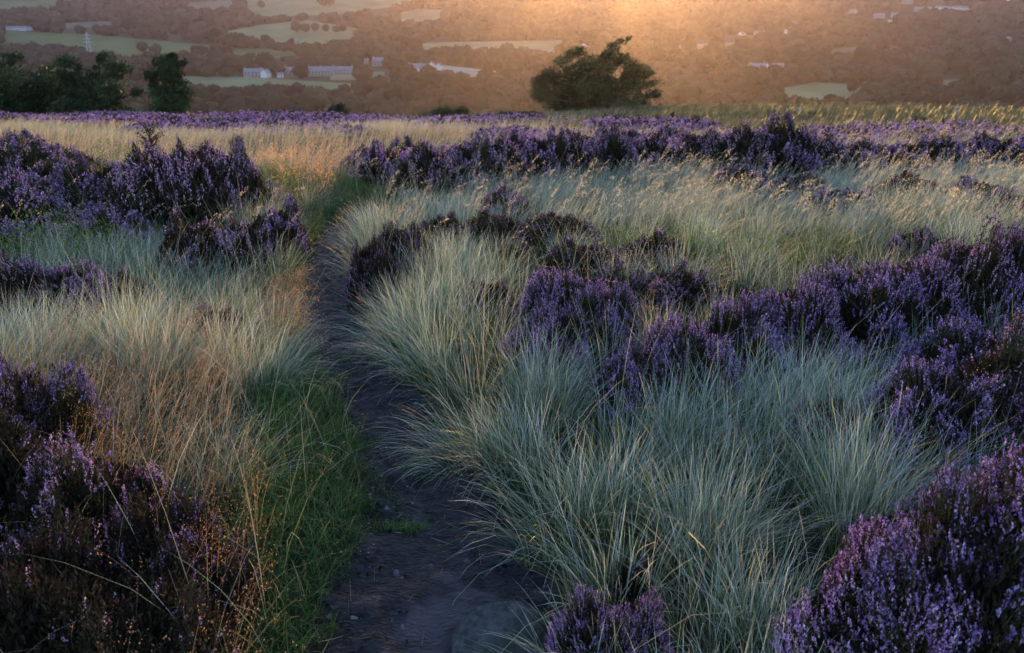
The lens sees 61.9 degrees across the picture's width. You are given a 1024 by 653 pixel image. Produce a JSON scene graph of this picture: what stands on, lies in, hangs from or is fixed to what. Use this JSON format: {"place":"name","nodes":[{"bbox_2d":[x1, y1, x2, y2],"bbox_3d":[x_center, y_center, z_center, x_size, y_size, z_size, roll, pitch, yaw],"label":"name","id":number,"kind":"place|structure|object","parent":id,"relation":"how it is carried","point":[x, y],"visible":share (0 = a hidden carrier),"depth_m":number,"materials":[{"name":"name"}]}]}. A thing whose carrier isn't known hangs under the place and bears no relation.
{"place":"outdoors","nodes":[
{"label":"outdoors","id":0,"kind":"place"},
{"bbox_2d":[1,31,298,57],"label":"field","id":1,"kind":"structure","parent":0,"point":[122,46],"depth_m":1424.15,"materials":[{"name":"green plant"}]},
{"bbox_2d":[159,76,350,89],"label":"field","id":2,"kind":"structure","parent":0,"point":[221,82],"depth_m":901.96,"materials":[{"name":"green plant"}]},
{"bbox_2d":[228,20,355,43],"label":"field","id":3,"kind":"structure","parent":0,"point":[280,32],"depth_m":1603.39,"materials":[{"name":"green plant"}]},
{"bbox_2d":[246,0,409,16],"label":"field","id":4,"kind":"structure","parent":0,"point":[270,8],"depth_m":2150.62,"materials":[{"name":"green plant"}]},
{"bbox_2d":[299,211,559,652],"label":"path","id":5,"kind":"structure","parent":0,"point":[436,613],"depth_m":2.93,"materials":[{"name":"brown soil"}]},
{"bbox_2d":[451,600,547,652],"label":"rock","id":6,"kind":"object","parent":5,"relation":"on","point":[476,625],"visible":0.94,"depth_m":2.39,"materials":[{"name":"stone"}]},
{"bbox_2d":[422,40,561,50],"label":"field","id":7,"kind":"structure","parent":0,"point":[538,44],"depth_m":1466.61,"materials":[{"name":"green plant"}]},
{"bbox_2d":[0,132,1019,652],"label":"dry grass","id":8,"kind":"structure","parent":0,"point":[168,402],"depth_m":3.61,"materials":[{"name":"beige plant"}]},
{"bbox_2d":[0,155,1023,652],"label":"green grass","id":9,"kind":"structure","parent":0,"point":[322,399],"depth_m":3.39,"materials":[{"name":"green plant"}]},
{"bbox_2d":[0,0,1023,652],"bbox_3d":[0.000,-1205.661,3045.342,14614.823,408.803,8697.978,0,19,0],"label":"ground","id":10,"kind":"structure","parent":0,"point":[602,546],"depth_m":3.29,"materials":[{"name":"green plant"}]},
{"bbox_2d":[0,50,57,113],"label":"dense tree","id":11,"kind":"object","parent":10,"relation":"on","point":[33,94],"visible":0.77,"depth_m":58.11,"materials":[{"name":"green plant"}]},
{"bbox_2d":[0,400,58,530],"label":"heather bush","id":12,"kind":"object","parent":10,"relation":"on","point":[10,458],"visible":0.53,"depth_m":2.77,"materials":[{"name":"purple plant"}]},
{"bbox_2d":[0,248,59,333],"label":"heather bush","id":13,"kind":"object","parent":10,"relation":"on","point":[10,275],"visible":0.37,"depth_m":4.74,"materials":[{"name":"purple plant"}]},
{"bbox_2d":[0,130,59,189],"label":"heather bush","id":14,"kind":"object","parent":10,"relation":"on","point":[31,158],"visible":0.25,"depth_m":7.72,"materials":[{"name":"purple plant"}]},
{"bbox_2d":[0,165,77,249],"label":"heather bush","id":15,"kind":"object","parent":10,"relation":"on","point":[9,196],"visible":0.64,"depth_m":6.46,"materials":[{"name":"purple plant"}]},
{"bbox_2d":[0,203,96,266],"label":"bilberry bush","id":16,"kind":"object","parent":10,"relation":"on","point":[38,234],"visible":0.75,"depth_m":5.83,"materials":[{"name":"green plant"}]},
{"bbox_2d":[24,202,88,253],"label":"heather bush","id":17,"kind":"object","parent":10,"relation":"on","point":[78,215],"visible":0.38,"depth_m":6.29,"materials":[{"name":"purple plant"}]},
{"bbox_2d":[19,148,97,200],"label":"heather bush","id":18,"kind":"object","parent":10,"relation":"on","point":[40,171],"visible":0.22,"depth_m":7.19,"materials":[{"name":"purple plant"}]},
{"bbox_2d":[0,344,121,512],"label":"heather bush","id":19,"kind":"object","parent":10,"relation":"on","point":[15,388],"visible":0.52,"depth_m":3.13,"materials":[{"name":"purple plant"}]},
{"bbox_2d":[5,255,132,341],"bbox_3d":[-2.501,-0.119,4.781,0.732,0.528,0.661,-4,20,-10],"label":"heather bush","id":20,"kind":"object","parent":10,"relation":"on","point":[55,278],"visible":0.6,"depth_m":4.69,"materials":[{"name":"purple plant"}]},
{"bbox_2d":[0,492,147,652],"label":"heather bush","id":21,"kind":"object","parent":10,"relation":"on","point":[37,592],"visible":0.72,"depth_m":2.12,"materials":[{"name":"brown plant"}]},
{"bbox_2d":[45,147,117,214],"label":"heather bush","id":22,"kind":"object","parent":10,"relation":"on","point":[93,187],"visible":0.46,"depth_m":6.85,"materials":[{"name":"purple plant"}]},
{"bbox_2d":[42,50,147,114],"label":"dense tree","id":23,"kind":"object","parent":10,"relation":"on","point":[96,93],"visible":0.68,"depth_m":56.81,"materials":[{"name":"green plant"}]},
{"bbox_2d":[52,219,142,269],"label":"bilberry bush","id":24,"kind":"object","parent":10,"relation":"on","point":[83,236],"visible":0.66,"depth_m":5.68,"materials":[{"name":"green plant"}]},
{"bbox_2d":[0,422,205,554],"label":"heather bush","id":25,"kind":"object","parent":10,"relation":"on","point":[81,475],"visible":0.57,"depth_m":2.58,"materials":[{"name":"purple plant"}]},
{"bbox_2d":[60,198,154,253],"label":"heather bush","id":26,"kind":"object","parent":10,"relation":"on","point":[108,215],"visible":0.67,"depth_m":6.19,"materials":[{"name":"purple plant"}]},
{"bbox_2d":[104,264,164,317],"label":"grass tuft","id":27,"kind":"object","parent":10,"relation":"on","point":[125,283],"visible":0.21,"depth_m":4.96,"materials":[{"name":"plant"}]},
{"bbox_2d":[33,533,243,652],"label":"heather bush","id":28,"kind":"object","parent":10,"relation":"on","point":[160,620],"visible":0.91,"depth_m":2.09,"materials":[{"name":"brown plant"}]},
{"bbox_2d":[97,138,195,233],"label":"heather bush","id":29,"kind":"object","parent":10,"relation":"on","point":[139,170],"visible":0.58,"depth_m":6.72,"materials":[{"name":"purple plant"}]},
{"bbox_2d":[89,482,231,605],"bbox_3d":[-1.071,0.708,2.482,0.507,0.529,0.510,-8,21,-22],"label":"heather bush","id":30,"kind":"object","parent":10,"relation":"on","point":[146,533],"visible":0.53,"depth_m":2.43,"materials":[{"name":"purple plant"}]},
{"bbox_2d":[140,52,197,114],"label":"upright tree","id":31,"kind":"object","parent":10,"relation":"on","point":[174,95],"visible":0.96,"depth_m":55.49,"materials":[{"name":"green plant"}]},
{"bbox_2d":[144,133,237,229],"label":"heather bush","id":32,"kind":"object","parent":10,"relation":"on","point":[182,166],"visible":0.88,"depth_m":6.82,"materials":[{"name":"purple plant"}]},
{"bbox_2d":[156,207,229,279],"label":"heather bush","id":33,"kind":"object","parent":10,"relation":"on","point":[176,223],"visible":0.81,"depth_m":5.78,"materials":[{"name":"purple plant"}]},
{"bbox_2d":[172,300,265,356],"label":"grass tuft","id":34,"kind":"object","parent":10,"relation":"on","point":[225,315],"visible":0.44,"depth_m":4.46,"materials":[{"name":"brown plant"}]},
{"bbox_2d":[176,530,274,637],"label":"heather bush","id":35,"kind":"object","parent":10,"relation":"on","point":[230,578],"visible":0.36,"depth_m":2.38,"materials":[{"name":"brown plant"}]},
{"bbox_2d":[211,214,276,276],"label":"heather bush","id":36,"kind":"object","parent":10,"relation":"on","point":[233,229],"visible":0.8,"depth_m":5.88,"materials":[{"name":"purple plant"}]},
{"bbox_2d":[206,130,282,218],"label":"heather bush","id":37,"kind":"object","parent":10,"relation":"on","point":[238,163],"visible":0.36,"depth_m":7.24,"materials":[{"name":"purple plant"}]},
{"bbox_2d":[241,193,310,259],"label":"heather bush","id":38,"kind":"object","parent":10,"relation":"on","point":[278,221],"visible":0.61,"depth_m":6.18,"materials":[{"name":"purple plant"}]},
{"bbox_2d":[344,229,404,320],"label":"heather bush","id":39,"kind":"object","parent":10,"relation":"on","point":[371,261],"visible":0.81,"depth_m":5.03,"materials":[{"name":"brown plant"}]},
{"bbox_2d":[346,137,406,189],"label":"heather bush","id":40,"kind":"object","parent":10,"relation":"on","point":[379,153],"visible":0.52,"depth_m":9.38,"materials":[{"name":"purple plant"}]},
{"bbox_2d":[362,215,435,285],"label":"heather bush","id":41,"kind":"object","parent":10,"relation":"on","point":[404,235],"visible":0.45,"depth_m":5.57,"materials":[{"name":"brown plant"}]},
{"bbox_2d":[386,136,465,197],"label":"heather bush","id":42,"kind":"object","parent":10,"relation":"on","point":[423,157],"visible":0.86,"depth_m":9.09,"materials":[{"name":"purple plant"}]},
{"bbox_2d":[416,208,469,255],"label":"heather bush","id":43,"kind":"object","parent":10,"relation":"on","point":[449,222],"visible":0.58,"depth_m":6.42,"materials":[{"name":"plant"}]},
{"bbox_2d":[439,130,499,196],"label":"heather bush","id":44,"kind":"object","parent":10,"relation":"on","point":[465,155],"visible":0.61,"depth_m":9.20,"materials":[{"name":"purple plant"}]},
{"bbox_2d":[458,276,520,324],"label":"grass tuft","id":45,"kind":"object","parent":10,"relation":"on","point":[503,289],"visible":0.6,"depth_m":4.88,"materials":[{"name":"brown plant"}]},
{"bbox_2d":[458,205,533,256],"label":"heather bush","id":46,"kind":"object","parent":10,"relation":"on","point":[480,227],"visible":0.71,"depth_m":6.45,"materials":[{"name":"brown plant"}]},
{"bbox_2d":[478,239,529,273],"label":"grass tuft","id":47,"kind":"object","parent":10,"relation":"on","point":[511,249],"visible":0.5,"depth_m":5.97,"materials":[{"name":"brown plant"}]},
{"bbox_2d":[476,182,535,223],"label":"heather bush","id":48,"kind":"object","parent":10,"relation":"on","point":[502,192],"visible":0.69,"depth_m":7.42,"materials":[{"name":"purple plant"}]},
{"bbox_2d":[480,129,535,189],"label":"heather bush","id":49,"kind":"object","parent":10,"relation":"on","point":[502,145],"visible":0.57,"depth_m":9.50,"materials":[{"name":"purple plant"}]},
{"bbox_2d":[0,128,1018,652],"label":"bent grass heads","id":50,"kind":"object","parent":10,"relation":"on","point":[272,156],"visible":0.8,"depth_m":3.96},
{"bbox_2d":[0,0,1023,116],"bbox_3d":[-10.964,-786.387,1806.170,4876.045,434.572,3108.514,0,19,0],"label":"woodland","id":51,"kind":"object","parent":10,"relation":"on","point":[715,71],"visible":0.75,"depth_m":1163.51,"materials":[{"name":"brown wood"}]},
{"bbox_2d":[0,99,1023,189],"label":"distant moor grass","id":52,"kind":"structure","parent":10,"relation":"on","point":[58,132],"depth_m":18.62,"materials":[{"name":"beige plant"}]},
{"bbox_2d":[0,113,1023,237],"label":"grass plumes","id":53,"kind":"object","parent":10,"relation":"on","point":[679,191],"depth_m":8.04,"materials":[{"name":"plant"}]},
{"bbox_2d":[0,108,1023,145],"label":"distant heather","id":54,"kind":"object","parent":10,"relation":"on","point":[257,119],"depth_m":22.61,"materials":[{"name":"plant"}]},
{"bbox_2d":[511,122,574,185],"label":"heather bush","id":55,"kind":"object","parent":10,"relation":"on","point":[551,150],"visible":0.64,"depth_m":10.03,"materials":[{"name":"purple plant"}]},
{"bbox_2d":[497,299,614,388],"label":"heather bush","id":56,"kind":"object","parent":10,"relation":"on","point":[550,323],"visible":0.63,"depth_m":4.08,"materials":[{"name":"purple plant"}]},
{"bbox_2d":[516,209,605,254],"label":"heather bush","id":57,"kind":"object","parent":10,"relation":"on","point":[567,220],"visible":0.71,"depth_m":6.50,"materials":[{"name":"brown plant"}]},
{"bbox_2d":[514,263,609,335],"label":"heather bush","id":58,"kind":"object","parent":10,"relation":"on","point":[541,285],"visible":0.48,"depth_m":4.47,"materials":[{"name":"purple plant"}]},
{"bbox_2d":[557,126,612,180],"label":"heather bush","id":59,"kind":"object","parent":10,"relation":"on","point":[580,145],"visible":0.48,"depth_m":10.27,"materials":[{"name":"purple plant"}]},
{"bbox_2d":[535,234,635,283],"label":"heather bush","id":60,"kind":"object","parent":10,"relation":"on","point":[569,247],"visible":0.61,"depth_m":5.56,"materials":[{"name":"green plant"}]},
{"bbox_2d":[543,580,645,652],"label":"heather bush","id":61,"kind":"object","parent":10,"relation":"on","point":[576,622],"visible":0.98,"depth_m":2.12,"materials":[{"name":"purple plant"}]},
{"bbox_2d":[527,35,662,113],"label":"hawthorn tree","id":62,"kind":"object","parent":10,"relation":"on","point":[596,80],"visible":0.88,"depth_m":55.52,"materials":[{"name":"green plant"}]},
{"bbox_2d":[564,274,648,366],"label":"heather bush","id":63,"kind":"object","parent":10,"relation":"on","point":[619,298],"visible":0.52,"depth_m":4.21,"materials":[{"name":"purple plant"}]},
{"bbox_2d":[590,125,653,178],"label":"heather bush","id":64,"kind":"object","parent":10,"relation":"on","point":[620,149],"visible":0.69,"depth_m":10.25,"materials":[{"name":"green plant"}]},
{"bbox_2d":[597,553,658,609],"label":"heather bush","id":65,"kind":"object","parent":10,"relation":"on","point":[624,576],"visible":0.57,"depth_m":2.45,"materials":[{"name":"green plant"}]},
{"bbox_2d":[585,251,677,328],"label":"heather bush","id":66,"kind":"object","parent":10,"relation":"on","point":[636,287],"visible":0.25,"depth_m":4.87,"materials":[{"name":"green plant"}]},
{"bbox_2d":[587,332,687,438],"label":"heather bush","id":67,"kind":"object","parent":10,"relation":"on","point":[633,367],"visible":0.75,"depth_m":3.64,"materials":[{"name":"purple plant"}]},
{"bbox_2d":[605,588,674,652],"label":"heather bush","id":68,"kind":"object","parent":10,"relation":"on","point":[648,619],"visible":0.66,"depth_m":2.16,"materials":[{"name":"purple plant"}]},
{"bbox_2d":[613,227,695,278],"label":"heather bush","id":69,"kind":"object","parent":10,"relation":"on","point":[647,249],"visible":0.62,"depth_m":5.81,"materials":[{"name":"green plant"}]},
{"bbox_2d":[633,128,696,174],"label":"heather bush","id":70,"kind":"object","parent":10,"relation":"on","point":[656,144],"visible":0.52,"depth_m":10.90,"materials":[{"name":"purple plant"}]},
{"bbox_2d":[643,254,728,320],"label":"heather bush","id":71,"kind":"object","parent":10,"relation":"on","point":[677,287],"visible":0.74,"depth_m":5.04,"materials":[{"name":"purple plant"}]},
{"bbox_2d":[670,126,723,171],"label":"heather bush","id":72,"kind":"object","parent":10,"relation":"on","point":[703,142],"visible":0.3,"depth_m":11.11,"materials":[{"name":"purple plant"}]},
{"bbox_2d":[638,311,758,418],"bbox_3d":[0.811,0.195,3.888,0.621,0.617,0.576,2,19,5],"label":"heather bush","id":73,"kind":"object","parent":10,"relation":"on","point":[701,340],"visible":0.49,"depth_m":3.70,"materials":[{"name":"purple plant"}]},
{"bbox_2d":[661,221,736,273],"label":"bilberry bush","id":74,"kind":"object","parent":10,"relation":"on","point":[694,241],"visible":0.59,"depth_m":6.05,"materials":[{"name":"green plant"}]},
{"bbox_2d":[692,389,761,434],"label":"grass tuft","id":75,"kind":"object","parent":10,"relation":"on","point":[716,404],"visible":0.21,"depth_m":3.62,"materials":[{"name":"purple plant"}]},
{"bbox_2d":[696,163,775,196],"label":"heather bush","id":76,"kind":"object","parent":10,"relation":"on","point":[747,171],"visible":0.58,"depth_m":9.29,"materials":[{"name":"purple plant"}]},
{"bbox_2d":[699,120,782,174],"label":"heather bush","id":77,"kind":"object","parent":10,"relation":"on","point":[738,140],"visible":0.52,"depth_m":10.51,"materials":[{"name":"purple plant"}]},
{"bbox_2d":[701,283,800,404],"bbox_3d":[1.081,0.122,4.045,0.566,0.678,0.598,8,21,22],"label":"heather bush","id":78,"kind":"object","parent":10,"relation":"on","point":[746,319],"visible":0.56,"depth_m":3.86,"materials":[{"name":"purple plant"}]},
{"bbox_2d":[714,227,812,284],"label":"bilberry bush","id":79,"kind":"object","parent":10,"relation":"on","point":[789,252],"visible":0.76,"depth_m":5.80,"materials":[{"name":"green plant"}]},
{"bbox_2d":[745,108,824,179],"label":"heather bush","id":80,"kind":"object","parent":10,"relation":"on","point":[797,143],"visible":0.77,"depth_m":10.16,"materials":[{"name":"purple plant"}]},
{"bbox_2d":[750,170,831,205],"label":"heather bush","id":81,"kind":"object","parent":10,"relation":"on","point":[796,181],"visible":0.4,"depth_m":8.78,"materials":[{"name":"purple plant"}]},
{"bbox_2d":[743,269,863,389],"bbox_3d":[1.354,0.057,4.186,0.647,0.728,0.614,4,20,11],"label":"heather bush","id":82,"kind":"object","parent":10,"relation":"on","point":[815,306],"visible":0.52,"depth_m":3.98,"materials":[{"name":"purple plant"}]},
{"bbox_2d":[780,393,872,460],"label":"grass tuft","id":83,"kind":"object","parent":10,"relation":"on","point":[819,407],"visible":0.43,"depth_m":3.39,"materials":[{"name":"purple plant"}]},
{"bbox_2d":[785,226,870,275],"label":"bilberry bush","id":84,"kind":"object","parent":10,"relation":"on","point":[814,251],"visible":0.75,"depth_m":5.98,"materials":[{"name":"green plant"}]},
{"bbox_2d":[794,131,866,178],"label":"heather bush","id":85,"kind":"object","parent":10,"relation":"on","point":[827,145],"visible":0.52,"depth_m":10.22,"materials":[{"name":"purple plant"}]},
{"bbox_2d":[801,186,879,216],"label":"heather bush","id":86,"kind":"object","parent":10,"relation":"on","point":[823,192],"visible":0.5,"depth_m":7.90,"materials":[{"name":"purple plant"}]},
{"bbox_2d":[784,251,927,379],"bbox_3d":[1.702,-0.007,4.393,0.780,0.745,0.663,12,23,32],"label":"heather bush","id":87,"kind":"object","parent":10,"relation":"on","point":[856,299],"visible":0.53,"depth_m":4.17,"materials":[{"name":"purple plant"}]},
{"bbox_2d":[844,134,896,176],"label":"heather bush","id":88,"kind":"object","parent":10,"relation":"on","point":[865,148],"visible":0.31,"depth_m":10.42,"materials":[{"name":"purple plant"}]},
{"bbox_2d":[765,511,992,652],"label":"heather bush","id":89,"kind":"object","parent":10,"relation":"on","point":[839,589],"visible":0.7,"depth_m":2.07,"materials":[{"name":"purple plant"}]},
{"bbox_2d":[831,469,959,558],"bbox_3d":[1.195,0.672,2.540,0.501,0.533,0.521,-9,21,-24],"label":"heather bush","id":90,"kind":"object","parent":10,"relation":"on","point":[891,517],"visible":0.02,"depth_m":2.56,"materials":[{"name":"purple plant"}]},
{"bbox_2d":[865,168,943,205],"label":"heather bush","id":91,"kind":"object","parent":10,"relation":"on","point":[891,184],"visible":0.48,"depth_m":8.13,"materials":[{"name":"purple plant"}]},
{"bbox_2d":[877,132,945,177],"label":"heather bush","id":92,"kind":"object","parent":10,"relation":"on","point":[922,144],"visible":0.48,"depth_m":10.33,"materials":[{"name":"purple plant"}]},
{"bbox_2d":[883,223,944,265],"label":"heather bush","id":93,"kind":"object","parent":10,"relation":"on","point":[917,240],"visible":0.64,"depth_m":5.93,"materials":[{"name":"purple plant"}]},
{"bbox_2d":[854,244,984,345],"bbox_3d":[2.103,-0.081,4.577,0.759,0.785,0.696,9,21,24],"label":"heather bush","id":94,"kind":"object","parent":10,"relation":"on","point":[937,278],"visible":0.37,"depth_m":4.34,"materials":[{"name":"purple plant"}]},
{"bbox_2d":[838,445,1023,652],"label":"heather bush","id":95,"kind":"object","parent":10,"relation":"on","point":[961,564],"visible":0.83,"depth_m":2.00,"materials":[{"name":"purple plant"}]},
{"bbox_2d":[851,348,1022,493],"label":"heather bush","id":96,"kind":"object","parent":10,"relation":"on","point":[928,383],"visible":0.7,"depth_m":3.10,"materials":[{"name":"purple plant"}]},
{"bbox_2d":[912,131,988,173],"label":"heather bush","id":97,"kind":"object","parent":10,"relation":"on","point":[948,147],"visible":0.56,"depth_m":10.31,"materials":[{"name":"purple plant"}]},
{"bbox_2d":[880,309,1023,385],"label":"heather bush","id":98,"kind":"object","parent":10,"relation":"on","point":[956,346],"visible":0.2,"depth_m":3.72,"materials":[{"name":"purple plant"}]},
{"bbox_2d":[895,308,1023,458],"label":"heather bush","id":99,"kind":"object","parent":10,"relation":"on","point":[1008,356],"visible":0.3,"depth_m":3.23,"materials":[{"name":"purple plant"}]},
{"bbox_2d":[926,200,1023,340],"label":"heather bush","id":100,"kind":"object","parent":10,"relation":"on","point":[976,288],"visible":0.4,"depth_m":4.38,"materials":[{"name":"purple plant"}]},
{"bbox_2d":[929,433,1023,627],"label":"heather bush","id":101,"kind":"object","parent":10,"relation":"on","point":[1013,468],"visible":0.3,"depth_m":2.11,"materials":[{"name":"purple plant"}]},
{"bbox_2d":[937,175,1022,210],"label":"heather bush","id":102,"kind":"object","parent":10,"relation":"on","point":[966,181],"visible":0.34,"depth_m":7.69,"materials":[{"name":"purple plant"}]},
{"bbox_2d":[958,128,1018,175],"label":"heather bush","id":103,"kind":"object","parent":10,"relation":"on","point":[982,141],"visible":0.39,"depth_m":10.40,"materials":[{"name":"purple plant"}]},
{"bbox_2d":[975,216,1023,336],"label":"heather bush","id":104,"kind":"object","parent":10,"relation":"on","point":[1017,239],"visible":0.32,"depth_m":4.38,"materials":[{"name":"purple plant"}]},
{"bbox_2d":[981,134,1023,173],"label":"heather bush","id":105,"kind":"object","parent":10,"relation":"on","point":[1020,147],"visible":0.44,"depth_m":10.16,"materials":[{"name":"purple plant"}]},
{"bbox_2d":[784,82,861,99],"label":"field","id":106,"kind":"structure","parent":0,"point":[819,90],"depth_m":843.33,"materials":[{"name":"green plant"}]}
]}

